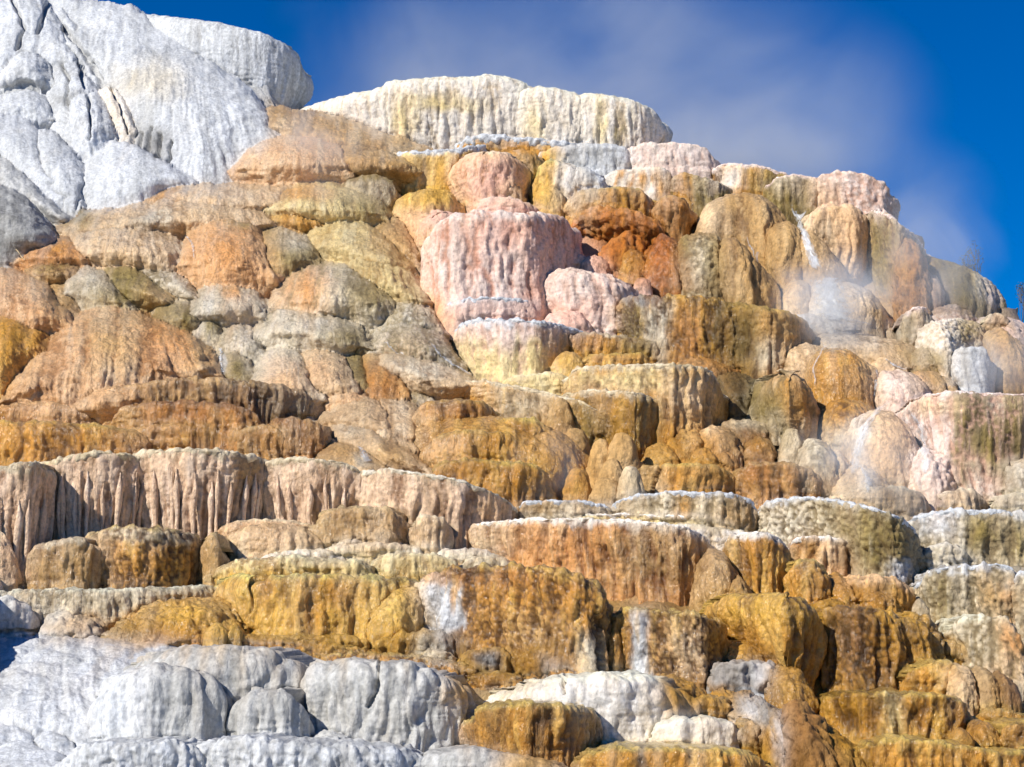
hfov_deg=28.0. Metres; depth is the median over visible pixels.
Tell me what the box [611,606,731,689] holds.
travertine terrace
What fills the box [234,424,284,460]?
travertine terrace
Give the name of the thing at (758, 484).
travertine terrace
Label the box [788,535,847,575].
travertine terrace
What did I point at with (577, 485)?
rounded rock
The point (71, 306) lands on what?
travertine mound
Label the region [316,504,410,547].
travertine terrace
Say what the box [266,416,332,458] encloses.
travertine terrace
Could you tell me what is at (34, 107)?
white travertine cliff
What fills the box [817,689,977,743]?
travertine terrace
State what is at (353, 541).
travertine terrace
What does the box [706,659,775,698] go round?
travertine terrace
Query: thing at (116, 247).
travertine mound
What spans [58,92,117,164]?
white travertine cliff
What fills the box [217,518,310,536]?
travertine terrace
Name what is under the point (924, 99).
sky
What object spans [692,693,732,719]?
travertine terrace
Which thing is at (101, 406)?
travertine mound
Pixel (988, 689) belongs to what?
travertine mound
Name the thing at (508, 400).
travertine terrace
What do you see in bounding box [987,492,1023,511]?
travertine terrace
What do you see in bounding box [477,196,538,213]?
travertine terrace
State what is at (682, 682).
travertine mound
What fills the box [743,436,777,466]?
travertine mound
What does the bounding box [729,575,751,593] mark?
travertine mound
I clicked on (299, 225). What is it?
travertine mound
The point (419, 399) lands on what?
travertine mound
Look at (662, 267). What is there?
travertine mound
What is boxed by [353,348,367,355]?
travertine mound
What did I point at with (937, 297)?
travertine mound
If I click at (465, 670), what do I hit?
travertine terrace
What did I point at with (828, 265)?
travertine mound
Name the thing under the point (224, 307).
travertine mound
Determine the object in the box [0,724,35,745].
white travertine terrace
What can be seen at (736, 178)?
travertine terrace
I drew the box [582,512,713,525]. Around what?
travertine terrace
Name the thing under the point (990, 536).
travertine terrace
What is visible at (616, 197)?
travertine terrace
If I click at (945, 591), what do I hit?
travertine terrace
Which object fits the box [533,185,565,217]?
travertine mound
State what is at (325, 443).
travertine terrace
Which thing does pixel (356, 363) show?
travertine mound
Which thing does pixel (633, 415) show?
travertine terrace
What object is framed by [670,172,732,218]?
travertine terrace
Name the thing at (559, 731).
travertine terrace
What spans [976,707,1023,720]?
travertine terrace
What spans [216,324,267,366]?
travertine mound
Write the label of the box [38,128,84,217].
white travertine cliff
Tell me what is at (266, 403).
travertine terrace
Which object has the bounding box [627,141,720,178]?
travertine terrace
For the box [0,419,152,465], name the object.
travertine terrace
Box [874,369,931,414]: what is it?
travertine mound
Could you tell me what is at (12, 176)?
white travertine cliff
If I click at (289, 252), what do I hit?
travertine mound
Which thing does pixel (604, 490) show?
rounded rock
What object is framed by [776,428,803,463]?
travertine boulder
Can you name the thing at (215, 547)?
travertine terrace
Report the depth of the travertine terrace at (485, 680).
50.50 m
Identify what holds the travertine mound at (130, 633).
on the hillside
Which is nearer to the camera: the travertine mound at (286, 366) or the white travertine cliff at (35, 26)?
the travertine mound at (286, 366)
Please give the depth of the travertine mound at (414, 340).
72.07 m
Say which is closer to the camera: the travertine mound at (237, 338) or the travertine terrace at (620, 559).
the travertine terrace at (620, 559)
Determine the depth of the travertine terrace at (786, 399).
66.73 m
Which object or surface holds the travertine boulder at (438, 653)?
on the hillside
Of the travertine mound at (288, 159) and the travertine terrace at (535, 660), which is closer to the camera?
the travertine terrace at (535, 660)
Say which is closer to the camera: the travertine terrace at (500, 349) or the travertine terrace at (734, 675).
the travertine terrace at (734, 675)
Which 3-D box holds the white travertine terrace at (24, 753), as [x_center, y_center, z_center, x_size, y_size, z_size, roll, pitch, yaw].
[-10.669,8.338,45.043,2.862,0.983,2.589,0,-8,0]
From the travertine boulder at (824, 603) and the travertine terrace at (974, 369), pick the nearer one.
the travertine boulder at (824, 603)
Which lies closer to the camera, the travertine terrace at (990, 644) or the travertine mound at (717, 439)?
the travertine terrace at (990, 644)
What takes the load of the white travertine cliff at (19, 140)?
on the hillside
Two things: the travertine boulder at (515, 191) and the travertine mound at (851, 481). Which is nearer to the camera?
the travertine mound at (851, 481)
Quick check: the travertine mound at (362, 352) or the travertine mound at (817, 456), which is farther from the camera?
the travertine mound at (362, 352)
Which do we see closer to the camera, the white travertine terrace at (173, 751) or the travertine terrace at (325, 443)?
the white travertine terrace at (173, 751)
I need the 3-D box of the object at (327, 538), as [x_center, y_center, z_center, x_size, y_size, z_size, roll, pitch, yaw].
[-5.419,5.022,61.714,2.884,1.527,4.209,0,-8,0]
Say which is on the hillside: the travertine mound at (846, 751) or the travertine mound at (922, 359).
the travertine mound at (922, 359)
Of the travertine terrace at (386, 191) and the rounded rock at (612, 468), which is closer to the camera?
the rounded rock at (612, 468)
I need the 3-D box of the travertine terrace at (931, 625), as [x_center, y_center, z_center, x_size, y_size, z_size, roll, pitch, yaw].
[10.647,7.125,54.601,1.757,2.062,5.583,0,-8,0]
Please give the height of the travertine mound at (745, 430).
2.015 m
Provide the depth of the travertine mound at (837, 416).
66.41 m
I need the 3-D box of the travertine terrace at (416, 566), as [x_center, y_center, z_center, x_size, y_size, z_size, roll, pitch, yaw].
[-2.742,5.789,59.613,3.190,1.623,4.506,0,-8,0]
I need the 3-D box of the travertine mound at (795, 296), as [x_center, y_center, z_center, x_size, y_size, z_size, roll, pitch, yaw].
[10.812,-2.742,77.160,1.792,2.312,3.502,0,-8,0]
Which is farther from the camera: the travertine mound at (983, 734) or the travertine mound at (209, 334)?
the travertine mound at (209, 334)
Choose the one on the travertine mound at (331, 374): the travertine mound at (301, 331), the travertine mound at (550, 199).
the travertine mound at (301, 331)
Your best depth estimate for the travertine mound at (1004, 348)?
71.06 m
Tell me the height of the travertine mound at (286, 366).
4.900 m
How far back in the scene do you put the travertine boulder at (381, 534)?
59.40 m
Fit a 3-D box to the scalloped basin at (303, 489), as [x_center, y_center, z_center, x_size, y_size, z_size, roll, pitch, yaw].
[-6.078,4.048,64.346,4.102,2.933,6.671,0,-8,0]
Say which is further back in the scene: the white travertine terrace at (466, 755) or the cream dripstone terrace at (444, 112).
the cream dripstone terrace at (444, 112)
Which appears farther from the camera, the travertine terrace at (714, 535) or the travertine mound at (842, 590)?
the travertine terrace at (714, 535)
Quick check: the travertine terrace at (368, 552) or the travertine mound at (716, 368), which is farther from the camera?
the travertine mound at (716, 368)
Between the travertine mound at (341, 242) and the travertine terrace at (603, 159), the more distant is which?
the travertine terrace at (603, 159)
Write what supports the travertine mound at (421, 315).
on the hillside
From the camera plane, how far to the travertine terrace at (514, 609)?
51.33 m
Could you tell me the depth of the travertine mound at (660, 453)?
65.14 m
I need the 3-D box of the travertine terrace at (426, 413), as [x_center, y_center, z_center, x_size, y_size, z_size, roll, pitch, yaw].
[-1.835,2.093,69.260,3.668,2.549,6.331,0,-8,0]
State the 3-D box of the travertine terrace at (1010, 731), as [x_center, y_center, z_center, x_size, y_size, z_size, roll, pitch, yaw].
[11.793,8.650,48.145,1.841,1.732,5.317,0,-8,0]
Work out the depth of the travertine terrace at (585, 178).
83.13 m
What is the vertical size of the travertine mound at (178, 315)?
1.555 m
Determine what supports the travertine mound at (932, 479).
on the hillside
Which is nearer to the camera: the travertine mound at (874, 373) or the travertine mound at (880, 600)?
the travertine mound at (880, 600)
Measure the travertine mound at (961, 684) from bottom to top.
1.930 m
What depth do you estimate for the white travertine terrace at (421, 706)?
46.39 m
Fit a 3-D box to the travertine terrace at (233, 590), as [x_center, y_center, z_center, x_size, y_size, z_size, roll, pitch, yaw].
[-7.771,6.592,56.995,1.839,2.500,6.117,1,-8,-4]
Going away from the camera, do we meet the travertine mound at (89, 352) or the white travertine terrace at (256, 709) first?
the white travertine terrace at (256, 709)
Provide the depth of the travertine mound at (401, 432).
66.53 m
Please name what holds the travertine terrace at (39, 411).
on the hillside
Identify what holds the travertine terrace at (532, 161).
on the hillside
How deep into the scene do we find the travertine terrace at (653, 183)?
84.16 m
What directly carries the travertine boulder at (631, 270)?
on the hillside
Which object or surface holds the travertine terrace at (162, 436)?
on the hillside
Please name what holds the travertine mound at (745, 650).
on the hillside
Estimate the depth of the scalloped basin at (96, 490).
60.58 m
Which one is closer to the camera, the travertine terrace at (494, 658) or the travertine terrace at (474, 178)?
the travertine terrace at (494, 658)
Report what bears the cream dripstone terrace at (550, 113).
on the hillside
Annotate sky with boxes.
[98,0,1023,322]
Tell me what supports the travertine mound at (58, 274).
on the travertine mound at (27, 301)
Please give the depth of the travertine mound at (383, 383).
69.87 m
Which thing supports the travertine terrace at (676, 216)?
on the hillside
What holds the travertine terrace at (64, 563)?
on the hillside
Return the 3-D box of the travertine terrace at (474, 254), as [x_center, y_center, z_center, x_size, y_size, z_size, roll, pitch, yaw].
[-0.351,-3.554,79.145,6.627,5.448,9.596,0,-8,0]
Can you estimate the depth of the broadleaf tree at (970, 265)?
106.24 m
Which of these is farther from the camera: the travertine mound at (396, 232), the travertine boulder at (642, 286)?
the travertine mound at (396, 232)
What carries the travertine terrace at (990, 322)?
on the hillside
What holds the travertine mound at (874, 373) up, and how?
on the hillside
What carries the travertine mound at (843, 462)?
on the hillside
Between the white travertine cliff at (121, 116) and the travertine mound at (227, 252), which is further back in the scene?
the white travertine cliff at (121, 116)
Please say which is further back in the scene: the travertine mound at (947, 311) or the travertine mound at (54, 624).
the travertine mound at (947, 311)
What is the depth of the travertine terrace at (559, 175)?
83.20 m
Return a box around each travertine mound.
[0,267,74,335]
[0,305,226,405]
[0,316,50,399]
[9,235,91,271]
[24,264,79,285]
[38,611,73,637]
[50,284,80,319]
[53,198,278,241]
[63,265,138,310]
[66,614,105,638]
[70,227,183,271]
[70,385,131,424]
[100,623,149,642]
[105,266,177,314]
[115,596,249,646]
[138,270,198,301]
[143,182,293,211]
[151,299,201,332]
[176,219,285,298]
[190,284,268,329]
[192,322,223,350]
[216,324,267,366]
[220,352,254,381]
[227,134,355,186]
[251,347,328,421]
[252,309,376,356]
[262,181,392,227]
[263,226,323,277]
[266,105,432,152]
[266,261,396,332]
[271,215,324,234]
[302,350,363,397]
[307,221,420,280]
[315,438,387,470]
[318,397,391,430]
[323,393,370,411]
[328,424,432,473]
[340,144,422,195]
[344,259,432,306]
[346,355,368,392]
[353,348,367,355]
[363,353,411,401]
[366,586,423,648]
[367,323,467,371]
[368,302,449,340]
[373,399,419,455]
[374,216,420,273]
[378,353,479,400]
[392,188,465,216]
[396,211,428,238]
[410,392,433,405]
[413,415,588,498]
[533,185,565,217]
[544,309,592,332]
[597,230,646,286]
[607,620,623,671]
[641,442,679,468]
[644,233,681,296]
[659,673,706,696]
[667,429,703,462]
[676,357,740,377]
[677,232,722,298]
[689,548,738,611]
[695,192,786,266]
[699,424,744,466]
[710,686,785,766]
[717,372,755,410]
[717,418,775,449]
[719,237,781,309]
[724,640,765,661]
[727,396,747,420]
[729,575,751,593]
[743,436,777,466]
[750,381,765,420]
[764,221,802,289]
[764,663,819,714]
[777,699,837,766]
[780,279,810,314]
[783,342,827,378]
[797,313,861,334]
[797,438,839,498]
[800,230,857,285]
[805,348,875,410]
[808,281,894,337]
[812,332,915,370]
[818,399,872,450]
[827,723,868,766]
[829,464,890,500]
[829,571,856,605]
[834,449,849,477]
[841,409,918,487]
[856,590,903,612]
[864,361,878,401]
[871,355,908,372]
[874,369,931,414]
[891,238,931,321]
[908,447,956,510]
[909,347,938,372]
[913,370,957,393]
[915,318,985,377]
[925,255,1017,317]
[930,274,945,308]
[931,304,977,320]
[946,662,979,716]
[965,719,1001,747]
[971,665,999,710]
[976,317,1023,344]
[982,327,1023,393]
[993,670,1023,712]
[1000,459,1023,494]
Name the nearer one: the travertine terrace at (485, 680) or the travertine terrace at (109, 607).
the travertine terrace at (485, 680)
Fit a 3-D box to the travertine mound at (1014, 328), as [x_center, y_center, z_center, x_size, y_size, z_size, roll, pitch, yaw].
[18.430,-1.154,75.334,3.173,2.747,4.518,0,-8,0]
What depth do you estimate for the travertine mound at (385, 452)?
64.67 m
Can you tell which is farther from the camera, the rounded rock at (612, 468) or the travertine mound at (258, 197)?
the travertine mound at (258, 197)
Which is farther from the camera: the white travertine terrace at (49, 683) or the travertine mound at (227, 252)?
the travertine mound at (227, 252)
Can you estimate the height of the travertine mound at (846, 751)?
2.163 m
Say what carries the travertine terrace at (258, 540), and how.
on the hillside
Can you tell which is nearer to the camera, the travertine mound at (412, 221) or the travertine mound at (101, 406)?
the travertine mound at (101, 406)
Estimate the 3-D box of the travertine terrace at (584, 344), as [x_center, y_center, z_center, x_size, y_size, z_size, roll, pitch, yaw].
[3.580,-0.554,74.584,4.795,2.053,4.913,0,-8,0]
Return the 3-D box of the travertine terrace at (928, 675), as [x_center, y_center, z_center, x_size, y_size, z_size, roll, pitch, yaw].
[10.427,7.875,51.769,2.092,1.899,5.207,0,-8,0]
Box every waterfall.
[794,212,816,266]
[823,278,844,318]
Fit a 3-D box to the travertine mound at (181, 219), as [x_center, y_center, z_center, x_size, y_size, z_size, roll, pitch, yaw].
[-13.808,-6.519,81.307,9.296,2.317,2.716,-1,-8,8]
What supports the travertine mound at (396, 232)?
on the hillside
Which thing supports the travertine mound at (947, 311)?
on the hillside
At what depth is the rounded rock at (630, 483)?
62.27 m
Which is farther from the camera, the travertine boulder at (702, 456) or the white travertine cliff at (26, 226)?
the white travertine cliff at (26, 226)
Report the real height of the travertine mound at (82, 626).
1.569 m
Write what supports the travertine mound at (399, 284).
on the travertine mound at (421, 315)
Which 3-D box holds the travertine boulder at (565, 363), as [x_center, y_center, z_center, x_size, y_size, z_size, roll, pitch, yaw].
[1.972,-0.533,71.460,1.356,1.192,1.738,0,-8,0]
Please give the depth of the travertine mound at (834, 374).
69.58 m
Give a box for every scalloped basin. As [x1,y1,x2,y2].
[0,460,56,586]
[38,450,142,540]
[132,447,268,539]
[260,456,361,524]
[358,467,517,548]
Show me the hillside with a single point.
(590, 245)
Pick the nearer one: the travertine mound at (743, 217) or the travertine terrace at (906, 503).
the travertine terrace at (906, 503)
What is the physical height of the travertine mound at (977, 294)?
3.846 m
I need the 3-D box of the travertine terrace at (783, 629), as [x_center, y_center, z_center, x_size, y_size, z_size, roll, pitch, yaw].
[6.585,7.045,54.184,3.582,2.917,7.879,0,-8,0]
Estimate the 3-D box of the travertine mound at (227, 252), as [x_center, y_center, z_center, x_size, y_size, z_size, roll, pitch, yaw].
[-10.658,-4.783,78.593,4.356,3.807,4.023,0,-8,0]
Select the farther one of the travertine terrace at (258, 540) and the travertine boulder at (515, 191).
the travertine boulder at (515, 191)
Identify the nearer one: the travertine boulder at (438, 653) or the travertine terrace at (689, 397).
the travertine boulder at (438, 653)
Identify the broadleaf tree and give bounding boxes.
[959,240,982,271]
[1015,282,1023,321]
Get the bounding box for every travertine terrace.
[0,401,96,423]
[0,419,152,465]
[0,531,23,591]
[0,584,216,632]
[0,595,40,637]
[0,634,177,746]
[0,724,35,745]
[0,739,65,766]
[24,536,101,589]
[33,731,75,756]
[54,735,203,766]
[84,523,203,588]
[86,662,233,740]
[102,399,261,450]
[105,375,314,423]
[123,644,320,703]
[130,422,196,449]
[189,633,374,659]
[196,732,423,766]
[198,532,233,585]
[212,554,333,585]
[213,572,256,624]
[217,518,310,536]
[225,522,323,559]
[225,686,314,736]
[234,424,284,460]
[247,572,419,640]
[261,548,345,559]
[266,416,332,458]
[266,633,369,648]
[299,434,328,454]
[300,656,483,751]
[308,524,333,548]
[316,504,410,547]
[316,558,375,577]
[322,650,479,679]
[325,541,422,564]
[336,538,404,544]
[344,174,402,210]
[371,552,459,581]
[372,628,454,655]
[393,144,486,194]
[407,514,453,553]
[412,398,499,426]
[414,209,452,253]
[414,560,616,678]
[419,429,513,467]
[420,209,583,339]
[421,744,567,766]
[432,457,560,518]
[437,547,506,564]
[447,150,530,212]
[447,296,529,321]
[450,317,582,382]
[454,133,577,155]
[456,646,512,672]
[458,378,604,448]
[458,698,602,766]
[459,554,509,567]
[466,670,524,690]
[468,517,715,605]
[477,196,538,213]
[483,669,700,744]
[501,416,552,434]
[502,371,566,395]
[508,148,545,182]
[515,646,551,678]
[518,499,612,518]
[528,158,577,204]
[538,142,630,175]
[544,267,638,334]
[560,362,729,443]
[562,388,657,460]
[563,186,655,233]
[568,331,659,362]
[570,204,664,248]
[570,740,773,766]
[574,167,608,191]
[582,352,653,365]
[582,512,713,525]
[604,166,672,200]
[611,490,757,531]
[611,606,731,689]
[615,293,736,368]
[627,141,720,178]
[638,462,734,493]
[648,714,739,748]
[651,195,697,241]
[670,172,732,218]
[676,523,743,548]
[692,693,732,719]
[698,592,827,694]
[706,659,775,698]
[711,163,787,194]
[717,531,791,593]
[732,461,822,509]
[734,301,818,379]
[734,716,760,757]
[746,369,820,451]
[757,496,925,584]
[763,174,818,226]
[783,558,831,605]
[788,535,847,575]
[798,203,868,285]
[816,604,950,692]
[817,170,900,219]
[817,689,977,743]
[843,573,915,610]
[849,484,931,520]
[856,733,1023,766]
[865,210,930,302]
[891,306,934,345]
[895,390,1023,501]
[895,611,943,638]
[896,658,953,694]
[907,507,1023,566]
[908,561,1017,632]
[921,541,969,572]
[935,613,1023,700]
[936,487,989,510]
[943,638,963,664]
[950,346,996,392]
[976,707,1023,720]
[979,313,1008,330]
[984,716,1023,748]
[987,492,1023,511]
[1010,570,1023,643]
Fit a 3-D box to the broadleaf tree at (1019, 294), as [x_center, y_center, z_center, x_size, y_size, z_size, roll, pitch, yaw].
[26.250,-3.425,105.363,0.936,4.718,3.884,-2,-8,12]
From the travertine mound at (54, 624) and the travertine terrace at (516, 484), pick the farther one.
the travertine terrace at (516, 484)
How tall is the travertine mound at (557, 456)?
3.794 m
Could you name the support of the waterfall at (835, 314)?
on the hillside
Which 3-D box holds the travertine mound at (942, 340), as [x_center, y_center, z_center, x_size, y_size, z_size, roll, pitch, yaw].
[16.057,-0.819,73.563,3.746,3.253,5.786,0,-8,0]
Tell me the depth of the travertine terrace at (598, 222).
80.85 m
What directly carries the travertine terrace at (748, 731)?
on the hillside
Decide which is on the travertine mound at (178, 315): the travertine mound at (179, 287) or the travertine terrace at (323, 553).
the travertine mound at (179, 287)
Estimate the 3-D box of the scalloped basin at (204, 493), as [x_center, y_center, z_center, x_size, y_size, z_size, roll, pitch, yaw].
[-9.563,4.139,64.573,5.370,3.514,8.288,0,-8,0]
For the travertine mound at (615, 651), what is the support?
on the hillside
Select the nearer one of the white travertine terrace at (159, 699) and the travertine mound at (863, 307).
the white travertine terrace at (159, 699)
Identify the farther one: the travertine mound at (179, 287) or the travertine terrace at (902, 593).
the travertine mound at (179, 287)
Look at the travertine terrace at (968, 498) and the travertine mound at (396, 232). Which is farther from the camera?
the travertine mound at (396, 232)
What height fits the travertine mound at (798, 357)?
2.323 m
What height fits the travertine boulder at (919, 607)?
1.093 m
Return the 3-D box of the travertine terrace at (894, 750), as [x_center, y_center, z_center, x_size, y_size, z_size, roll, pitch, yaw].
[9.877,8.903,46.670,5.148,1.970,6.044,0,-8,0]
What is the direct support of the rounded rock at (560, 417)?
on the hillside
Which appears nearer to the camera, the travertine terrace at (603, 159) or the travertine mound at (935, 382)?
the travertine mound at (935, 382)
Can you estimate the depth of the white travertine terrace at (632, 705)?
46.70 m
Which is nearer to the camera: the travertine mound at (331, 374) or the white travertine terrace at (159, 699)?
the white travertine terrace at (159, 699)
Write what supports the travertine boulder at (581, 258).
on the hillside
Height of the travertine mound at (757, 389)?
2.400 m
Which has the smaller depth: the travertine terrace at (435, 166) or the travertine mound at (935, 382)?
the travertine mound at (935, 382)
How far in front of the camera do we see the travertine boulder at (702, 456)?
64.28 m
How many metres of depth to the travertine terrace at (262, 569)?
57.06 m
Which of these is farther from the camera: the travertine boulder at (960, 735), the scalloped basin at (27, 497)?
the scalloped basin at (27, 497)
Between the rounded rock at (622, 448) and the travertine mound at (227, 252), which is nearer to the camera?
the rounded rock at (622, 448)
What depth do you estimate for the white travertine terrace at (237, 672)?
47.11 m
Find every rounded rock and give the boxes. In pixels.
[546,398,575,433]
[561,468,591,500]
[566,428,590,455]
[585,438,608,488]
[588,477,617,507]
[594,458,622,484]
[607,432,643,469]
[616,466,647,500]
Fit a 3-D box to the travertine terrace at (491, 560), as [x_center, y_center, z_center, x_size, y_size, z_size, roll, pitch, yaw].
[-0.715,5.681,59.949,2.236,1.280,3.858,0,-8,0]
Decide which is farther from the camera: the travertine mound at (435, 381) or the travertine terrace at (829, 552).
the travertine mound at (435, 381)
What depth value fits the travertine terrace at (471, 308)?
74.42 m
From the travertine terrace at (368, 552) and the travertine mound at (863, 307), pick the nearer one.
the travertine terrace at (368, 552)
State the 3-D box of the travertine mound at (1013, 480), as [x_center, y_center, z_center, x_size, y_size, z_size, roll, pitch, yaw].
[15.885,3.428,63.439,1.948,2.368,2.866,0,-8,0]
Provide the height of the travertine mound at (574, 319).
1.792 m
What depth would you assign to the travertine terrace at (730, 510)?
61.04 m
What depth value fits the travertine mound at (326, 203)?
81.42 m
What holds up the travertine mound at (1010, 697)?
on the hillside
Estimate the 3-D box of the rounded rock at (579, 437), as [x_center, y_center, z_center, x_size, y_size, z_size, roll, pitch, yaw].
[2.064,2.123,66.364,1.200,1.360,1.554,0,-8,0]
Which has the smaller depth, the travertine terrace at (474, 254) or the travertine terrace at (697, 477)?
the travertine terrace at (697, 477)
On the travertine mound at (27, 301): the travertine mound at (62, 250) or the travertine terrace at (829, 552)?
the travertine mound at (62, 250)
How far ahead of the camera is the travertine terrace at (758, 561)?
56.60 m
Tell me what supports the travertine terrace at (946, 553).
on the hillside
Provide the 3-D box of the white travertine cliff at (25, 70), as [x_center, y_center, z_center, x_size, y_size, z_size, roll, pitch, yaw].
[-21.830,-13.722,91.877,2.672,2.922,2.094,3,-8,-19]
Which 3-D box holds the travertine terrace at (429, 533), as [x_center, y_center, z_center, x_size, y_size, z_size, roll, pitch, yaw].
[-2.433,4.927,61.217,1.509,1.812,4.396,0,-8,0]
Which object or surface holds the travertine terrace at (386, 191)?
on the hillside
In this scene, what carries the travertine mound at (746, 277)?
on the hillside
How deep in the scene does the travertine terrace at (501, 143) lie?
87.35 m
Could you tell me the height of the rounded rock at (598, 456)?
1.686 m
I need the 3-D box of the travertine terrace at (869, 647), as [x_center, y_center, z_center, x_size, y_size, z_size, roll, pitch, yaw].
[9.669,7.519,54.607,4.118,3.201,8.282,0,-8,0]
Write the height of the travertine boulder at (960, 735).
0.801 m
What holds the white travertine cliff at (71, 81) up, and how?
on the hillside
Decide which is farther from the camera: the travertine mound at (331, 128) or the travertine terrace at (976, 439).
the travertine mound at (331, 128)
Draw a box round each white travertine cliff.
[0,0,77,74]
[0,51,54,99]
[0,89,55,129]
[0,113,67,210]
[0,156,73,226]
[0,185,57,268]
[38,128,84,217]
[47,61,98,132]
[48,0,281,184]
[54,8,77,35]
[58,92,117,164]
[82,140,197,210]
[98,86,138,143]
[146,14,313,109]
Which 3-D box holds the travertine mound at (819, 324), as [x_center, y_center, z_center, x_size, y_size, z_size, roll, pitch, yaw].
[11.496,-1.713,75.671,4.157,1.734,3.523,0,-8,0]
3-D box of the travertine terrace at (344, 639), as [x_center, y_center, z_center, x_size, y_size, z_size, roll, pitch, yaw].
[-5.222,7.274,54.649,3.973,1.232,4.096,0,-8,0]
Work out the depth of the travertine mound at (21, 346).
71.35 m
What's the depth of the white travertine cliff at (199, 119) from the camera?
89.94 m
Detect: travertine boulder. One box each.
[202,622,227,645]
[227,624,243,645]
[312,729,349,739]
[367,526,400,543]
[422,648,455,660]
[506,184,526,201]
[549,351,583,376]
[577,254,585,268]
[579,255,610,273]
[617,249,646,283]
[633,278,652,294]
[687,448,723,467]
[716,451,740,472]
[766,415,780,445]
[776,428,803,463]
[811,598,844,609]
[911,598,929,616]
[948,727,974,746]
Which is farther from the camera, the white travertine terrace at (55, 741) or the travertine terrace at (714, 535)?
the travertine terrace at (714, 535)
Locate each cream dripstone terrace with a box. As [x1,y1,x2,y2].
[300,74,533,149]
[515,85,583,143]
[579,93,672,148]
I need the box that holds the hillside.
[18,85,1023,705]
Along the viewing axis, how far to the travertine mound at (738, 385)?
69.83 m
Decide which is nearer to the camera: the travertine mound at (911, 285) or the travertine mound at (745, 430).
the travertine mound at (745, 430)
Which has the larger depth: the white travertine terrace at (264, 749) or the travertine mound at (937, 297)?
the travertine mound at (937, 297)
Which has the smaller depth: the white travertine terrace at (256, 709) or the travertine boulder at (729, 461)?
the white travertine terrace at (256, 709)
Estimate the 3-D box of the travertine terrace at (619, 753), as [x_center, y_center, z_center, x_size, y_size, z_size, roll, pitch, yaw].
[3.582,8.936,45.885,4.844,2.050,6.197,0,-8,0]
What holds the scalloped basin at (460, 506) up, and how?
on the hillside
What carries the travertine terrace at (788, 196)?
on the hillside
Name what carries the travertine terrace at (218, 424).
on the hillside
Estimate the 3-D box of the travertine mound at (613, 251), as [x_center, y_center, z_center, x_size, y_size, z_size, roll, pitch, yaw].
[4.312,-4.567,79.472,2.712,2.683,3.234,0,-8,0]
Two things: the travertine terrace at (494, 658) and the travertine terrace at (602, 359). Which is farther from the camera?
the travertine terrace at (602, 359)
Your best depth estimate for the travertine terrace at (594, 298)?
74.86 m
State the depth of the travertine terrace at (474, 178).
83.02 m
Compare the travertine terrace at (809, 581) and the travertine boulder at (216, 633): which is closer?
the travertine boulder at (216, 633)
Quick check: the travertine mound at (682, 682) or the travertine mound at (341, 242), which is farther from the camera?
the travertine mound at (341, 242)
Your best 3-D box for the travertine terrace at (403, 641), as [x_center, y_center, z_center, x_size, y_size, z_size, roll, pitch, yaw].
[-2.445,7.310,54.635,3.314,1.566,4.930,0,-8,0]
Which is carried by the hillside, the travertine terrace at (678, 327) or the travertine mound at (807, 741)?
the travertine terrace at (678, 327)
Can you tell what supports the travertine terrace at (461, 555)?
on the hillside
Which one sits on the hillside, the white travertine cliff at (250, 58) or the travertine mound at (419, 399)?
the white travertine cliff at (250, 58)
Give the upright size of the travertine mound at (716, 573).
2.364 m
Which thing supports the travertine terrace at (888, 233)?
on the hillside
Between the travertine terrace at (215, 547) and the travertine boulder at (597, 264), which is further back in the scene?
the travertine boulder at (597, 264)
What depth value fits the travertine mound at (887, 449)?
63.81 m
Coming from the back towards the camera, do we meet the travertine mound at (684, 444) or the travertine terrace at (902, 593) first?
the travertine mound at (684, 444)
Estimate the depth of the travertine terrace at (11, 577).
57.50 m
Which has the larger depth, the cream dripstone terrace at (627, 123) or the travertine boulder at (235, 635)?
the cream dripstone terrace at (627, 123)
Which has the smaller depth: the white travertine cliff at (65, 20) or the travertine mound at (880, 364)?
the travertine mound at (880, 364)
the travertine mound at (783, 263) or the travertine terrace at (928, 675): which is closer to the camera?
the travertine terrace at (928, 675)
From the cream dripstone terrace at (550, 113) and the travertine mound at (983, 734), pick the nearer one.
the travertine mound at (983, 734)
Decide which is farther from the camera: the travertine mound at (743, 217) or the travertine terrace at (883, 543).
the travertine mound at (743, 217)
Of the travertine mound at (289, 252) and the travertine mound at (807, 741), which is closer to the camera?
the travertine mound at (807, 741)
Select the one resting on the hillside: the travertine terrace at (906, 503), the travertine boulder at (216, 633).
the travertine terrace at (906, 503)
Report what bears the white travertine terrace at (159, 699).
on the hillside
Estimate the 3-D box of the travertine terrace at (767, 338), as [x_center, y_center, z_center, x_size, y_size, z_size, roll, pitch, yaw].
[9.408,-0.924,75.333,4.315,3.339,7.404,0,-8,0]
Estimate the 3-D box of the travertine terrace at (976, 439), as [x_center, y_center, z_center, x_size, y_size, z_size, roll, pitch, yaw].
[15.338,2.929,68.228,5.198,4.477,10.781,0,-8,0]
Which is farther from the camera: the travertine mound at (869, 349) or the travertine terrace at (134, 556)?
the travertine mound at (869, 349)
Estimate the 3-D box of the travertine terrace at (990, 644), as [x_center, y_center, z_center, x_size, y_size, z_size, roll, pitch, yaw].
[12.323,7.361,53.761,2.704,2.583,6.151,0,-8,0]
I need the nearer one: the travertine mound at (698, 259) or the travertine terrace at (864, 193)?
the travertine mound at (698, 259)
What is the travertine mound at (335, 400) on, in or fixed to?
on the hillside
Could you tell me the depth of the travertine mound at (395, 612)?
53.28 m
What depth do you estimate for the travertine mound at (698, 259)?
76.74 m
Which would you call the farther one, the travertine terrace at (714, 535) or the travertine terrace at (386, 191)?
the travertine terrace at (386, 191)
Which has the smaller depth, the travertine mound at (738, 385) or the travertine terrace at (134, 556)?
the travertine terrace at (134, 556)

